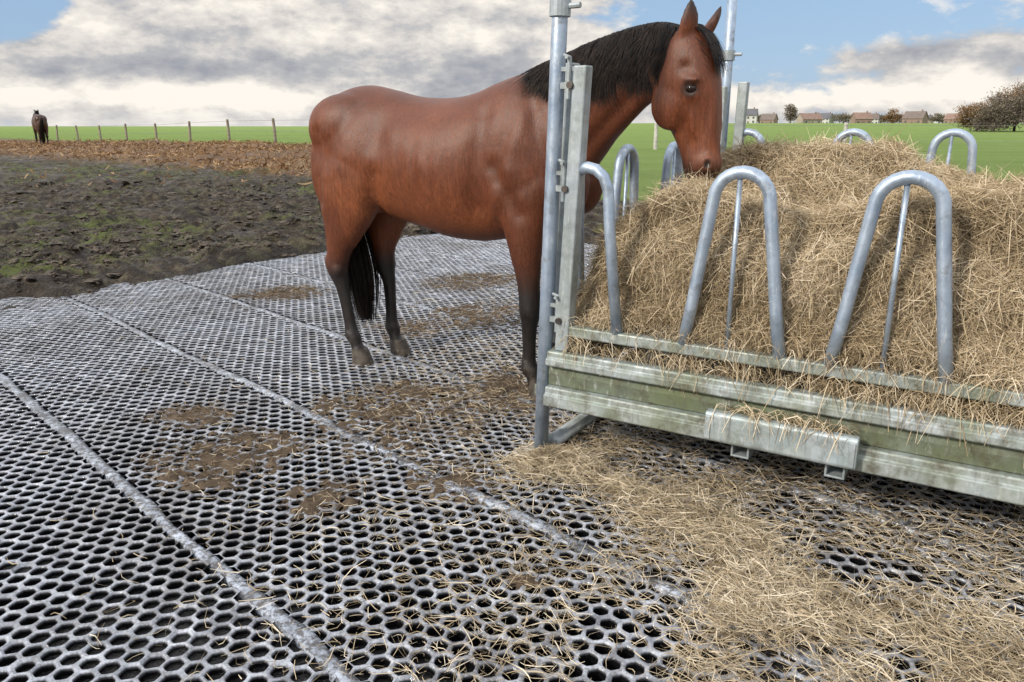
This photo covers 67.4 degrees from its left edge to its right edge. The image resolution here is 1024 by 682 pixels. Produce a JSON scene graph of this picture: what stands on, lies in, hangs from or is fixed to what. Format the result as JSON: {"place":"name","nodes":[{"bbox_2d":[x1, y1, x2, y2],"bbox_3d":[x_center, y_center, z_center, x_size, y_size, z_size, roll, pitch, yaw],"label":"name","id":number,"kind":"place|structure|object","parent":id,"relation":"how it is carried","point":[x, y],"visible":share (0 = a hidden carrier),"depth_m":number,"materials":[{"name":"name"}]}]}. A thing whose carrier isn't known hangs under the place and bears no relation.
{"place":"outdoors","nodes":[
{"label":"outdoors","id":0,"kind":"place"},
{"bbox_2d":[0,123,1023,681],"bbox_3d":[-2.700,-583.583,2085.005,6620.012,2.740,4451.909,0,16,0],"label":"ground","id":1,"kind":"structure","parent":0,"point":[998,151],"depth_m":12.04,"materials":[{"name":"brown soil"}]},
{"bbox_2d":[31,110,48,145],"bbox_3d":[-23.550,-10.578,38.252,0.586,1.899,2.592,-12,20,-37],"label":"horse","id":2,"kind":"object","parent":1,"relation":"on","point":[39,124],"visible":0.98,"depth_m":37.47},
{"bbox_2d":[55,125,58,140],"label":"fence post","id":3,"kind":"object","parent":1,"relation":"on","point":[57,133],"visible":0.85,"depth_m":68.37,"materials":[{"name":"brown wood"}]},
{"bbox_2d":[98,125,101,140],"bbox_3d":[-32.720,-16.291,61.078,0.207,1.682,0.176,0,16,0],"label":"fence post","id":4,"kind":"object","parent":1,"relation":"on","point":[100,136],"visible":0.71,"depth_m":60.96,"materials":[{"name":"brown wood"}]},
{"bbox_2d":[64,131,308,133],"bbox_3d":[-26.819,-15.007,55.355,49.317,0.396,0.125,15,21,42],"label":"fence wire","id":5,"kind":"object","parent":4,"relation":"attached to","point":[215,131],"visible":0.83,"depth_m":47.10,"materials":[{"name":"metal"}]},
{"bbox_2d":[124,123,127,140],"bbox_3d":[-28.780,-15.353,57.352,0.167,1.717,0.175,0,16,0],"label":"fence post","id":6,"kind":"object","parent":1,"relation":"on","point":[126,134],"visible":0.71,"depth_m":57.23,"materials":[{"name":"brown wood"}]},
{"bbox_2d":[0,137,311,186],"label":"litter","id":7,"kind":"object","parent":1,"relation":"on","point":[283,165],"visible":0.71,"depth_m":31.00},
{"bbox_2d":[154,123,157,139],"bbox_3d":[-24.842,-14.321,53.628,0.203,1.688,0.203,0,16,0],"label":"fence post","id":8,"kind":"object","parent":1,"relation":"on","point":[155,129],"visible":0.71,"depth_m":53.50,"materials":[{"name":"brown wood"}]},
{"bbox_2d":[0,383,336,681],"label":"ground mat","id":9,"kind":"object","parent":1,"relation":"on","point":[40,484],"visible":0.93,"depth_m":2.45,"materials":[{"name":"plastic"}]},
{"bbox_2d":[188,121,191,141],"bbox_3d":[-20.929,-13.411,49.932,0.190,1.711,0.197,0,16,0],"label":"fence post","id":10,"kind":"object","parent":1,"relation":"on","point":[189,130],"visible":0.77,"depth_m":49.81,"materials":[{"name":"brown wood"}]},
{"bbox_2d":[0,167,407,290],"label":"grass","id":11,"kind":"structure","parent":1,"relation":"on","point":[145,203],"depth_m":14.61,"materials":[{"name":"green plant"}]},
{"bbox_2d":[0,178,432,293],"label":"mud clods","id":12,"kind":"object","parent":1,"relation":"on","point":[126,253],"visible":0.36,"depth_m":9.49,"materials":[{"name":"brown soil"}]},
{"bbox_2d":[226,119,230,141],"bbox_3d":[-17.029,-12.460,46.194,0.185,1.694,0.165,0,16,0],"label":"fence post","id":13,"kind":"object","parent":1,"relation":"on","point":[228,129],"visible":0.74,"depth_m":46.08,"materials":[{"name":"brown wood"}]},
{"bbox_2d":[272,118,276,142],"bbox_3d":[-13.119,-11.440,42.480,0.206,1.705,0.188,0,16,0],"label":"fence post","id":14,"kind":"object","parent":1,"relation":"on","point":[274,129],"visible":0.77,"depth_m":42.37,"materials":[{"name":"brown wood"}]},
{"bbox_2d":[61,120,265,126],"bbox_3d":[-26.819,-15.578,55.195,49.317,0.386,0.125,15,21,42],"label":"fence wire","id":15,"kind":"object","parent":14,"relation":"attached to","point":[179,123],"visible":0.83,"depth_m":48.88,"materials":[{"name":"metal"}]},
{"bbox_2d":[121,271,565,604],"bbox_3d":[-1.062,0.051,4.981,2.845,0.076,5.534,0,16,0],"label":"muck","id":16,"kind":"object","parent":1,"relation":"on","point":[311,503],"visible":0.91,"depth_m":3.72,"materials":[{"name":"brown soil"}]},
{"bbox_2d":[0,297,842,681],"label":"ground mat","id":17,"kind":"object","parent":1,"relation":"on","point":[80,381],"visible":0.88,"depth_m":2.74,"materials":[{"name":"plastic"}]},
{"bbox_2d":[320,244,585,292],"bbox_3d":[2.435,0.091,4.992,0.963,0.093,13.284,-15,22,-43],"label":"ground mat","id":18,"kind":"object","parent":1,"relation":"on","point":[411,260],"visible":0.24,"depth_m":7.98,"materials":[{"name":"plastic"}]},
{"bbox_2d":[250,253,669,358],"bbox_3d":[1.806,0.279,4.316,0.965,0.095,13.166,-15,22,-43],"label":"ground mat","id":19,"kind":"object","parent":1,"relation":"on","point":[312,267],"visible":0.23,"depth_m":6.75,"materials":[{"name":"plastic"}]},
{"bbox_2d":[397,234,592,277],"bbox_3d":[3.061,-0.099,5.670,0.963,0.093,13.392,-15,22,-43],"label":"ground mat","id":20,"kind":"object","parent":1,"relation":"on","point":[499,254],"visible":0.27,"depth_m":9.15,"materials":[{"name":"plastic"}]},
{"bbox_2d":[432,234,598,258],"bbox_3d":[3.700,-0.286,6.333,0.963,0.095,13.433,-15,22,-43],"label":"ground mat","id":21,"kind":"object","parent":1,"relation":"on","point":[502,242],"visible":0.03,"depth_m":9.42,"materials":[{"name":"plastic"}]},
{"bbox_2d":[7,256,1023,681],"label":"loose hay","id":22,"kind":"object","parent":1,"relation":"on","point":[557,458],"visible":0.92,"depth_m":2.45},
{"bbox_2d":[61,279,1023,681],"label":"ground mat","id":23,"kind":"object","parent":1,"relation":"on","point":[203,329],"visible":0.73,"depth_m":3.27,"materials":[{"name":"plastic"}]},
{"bbox_2d":[523,0,1023,505],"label":"hay feeder","id":24,"kind":"object","parent":23,"relation":"on","point":[631,392],"visible":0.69,"depth_m":2.86,"materials":[{"name":"metal"}]},
{"bbox_2d":[552,123,1023,460],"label":"hay heap","id":25,"kind":"object","parent":24,"relation":"in","point":[824,189],"visible":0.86,"depth_m":2.75,"materials":[{"name":"plant"}]},
{"bbox_2d":[164,263,1023,570],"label":"ground mat","id":26,"kind":"object","parent":1,"relation":"on","point":[324,315],"visible":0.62,"depth_m":4.54,"materials":[{"name":"plastic"}]},
{"bbox_2d":[309,0,729,401],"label":"horse","id":27,"kind":"object","parent":26,"relation":"on","point":[388,165],"visible":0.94,"depth_m":3.89},
{"bbox_2d":[653,123,657,149],"bbox_3d":[8.600,-12.099,45.943,0.236,1.850,0.233,0,16,0],"label":"fence post","id":28,"kind":"object","parent":1,"relation":"on","point":[655,136],"visible":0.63,"depth_m":45.81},
{"bbox_2d":[657,125,1023,125],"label":"fence wire","id":29,"kind":"object","parent":28,"relation":"attached to","point":[880,125],"visible":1,"depth_m":45.52,"materials":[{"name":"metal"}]},
{"bbox_2d":[746,107,757,122],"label":"house","id":30,"kind":"structure","parent":1,"relation":"on","point":[752,114],"depth_m":533.85,"materials":[{"name":"paint"}]},
{"bbox_2d":[760,112,778,122],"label":"house","id":31,"kind":"structure","parent":1,"relation":"on","point":[769,118],"depth_m":642.89,"materials":[{"name":"red brick"}]},
{"bbox_2d":[782,103,797,122],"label":"tree","id":32,"kind":"object","parent":1,"relation":"on","point":[792,114],"visible":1,"depth_m":535.63,"materials":[{"name":"green plant"}]},
{"bbox_2d":[795,112,823,122],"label":"house","id":33,"kind":"structure","parent":1,"relation":"on","point":[815,117],"depth_m":555.42,"materials":[{"name":"brick"}]},
{"bbox_2d":[821,112,833,122],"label":"house","id":34,"kind":"structure","parent":1,"relation":"on","point":[827,118],"depth_m":669.13,"materials":[{"name":"stone"}]},
{"bbox_2d":[828,112,851,122],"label":"tree","id":35,"kind":"object","parent":1,"relation":"on","point":[842,117],"visible":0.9,"depth_m":660.97,"materials":[{"name":"green plant"}]},
{"bbox_2d":[842,123,847,143],"bbox_3d":[19.900,-12.104,45.941,0.236,1.850,0.233,0,16,0],"label":"fence post","id":36,"kind":"object","parent":1,"relation":"on","point":[845,127],"visible":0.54,"depth_m":45.70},
{"bbox_2d":[850,111,872,122],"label":"house","id":37,"kind":"structure","parent":1,"relation":"on","point":[861,117],"depth_m":575.41,"materials":[{"name":"red brick"}]},
{"bbox_2d":[871,112,878,122],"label":"house","id":38,"kind":"structure","parent":1,"relation":"on","point":[875,116],"depth_m":695.93,"materials":[{"name":"white tile"}]},
{"bbox_2d":[878,114,889,122],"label":"tree","id":39,"kind":"object","parent":1,"relation":"on","point":[880,116],"visible":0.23,"depth_m":784.92,"materials":[{"name":"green plant"}]},
{"bbox_2d":[880,107,903,122],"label":"tree","id":40,"kind":"object","parent":1,"relation":"on","point":[892,118],"visible":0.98,"depth_m":545.50,"materials":[{"name":"brown plant"}]},
{"bbox_2d":[901,109,928,122],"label":"house","id":41,"kind":"structure","parent":1,"relation":"on","point":[921,116],"depth_m":534.84,"materials":[{"name":"red brick"}]},
{"bbox_2d":[928,113,944,122],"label":"tree","id":42,"kind":"object","parent":1,"relation":"on","point":[940,117],"visible":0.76,"depth_m":670.62,"materials":[{"name":"green plant"}]},
{"bbox_2d":[943,112,961,122],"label":"house","id":43,"kind":"structure","parent":1,"relation":"on","point":[947,118],"depth_m":603.97,"materials":[{"name":"red brick"}]},
{"bbox_2d":[951,99,1000,129],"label":"tree","id":44,"kind":"object","parent":1,"relation":"on","point":[964,118],"visible":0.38,"depth_m":153.33,"materials":[{"name":"brown plant"}]},
{"bbox_2d":[968,87,1023,131],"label":"tree","id":45,"kind":"object","parent":1,"relation":"on","point":[998,112],"visible":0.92,"depth_m":144.51,"materials":[{"name":"green plant"}]},
{"bbox_2d":[981,79,1023,130],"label":"tree","id":46,"kind":"object","parent":1,"relation":"on","point":[1015,94],"visible":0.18,"depth_m":149.56,"materials":[{"name":"brown plant"}]},
{"bbox_2d":[996,83,1023,128],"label":"tree","id":47,"kind":"object","parent":1,"relation":"on","point":[1017,114],"visible":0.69,"depth_m":143.65,"materials":[{"name":"brown plant"}]},
{"bbox_2d":[0,0,1023,125],"label":"sky","id":48,"kind":"structure","parent":0,"point":[73,62],"materials":[{"name":"grey"}]}
]}

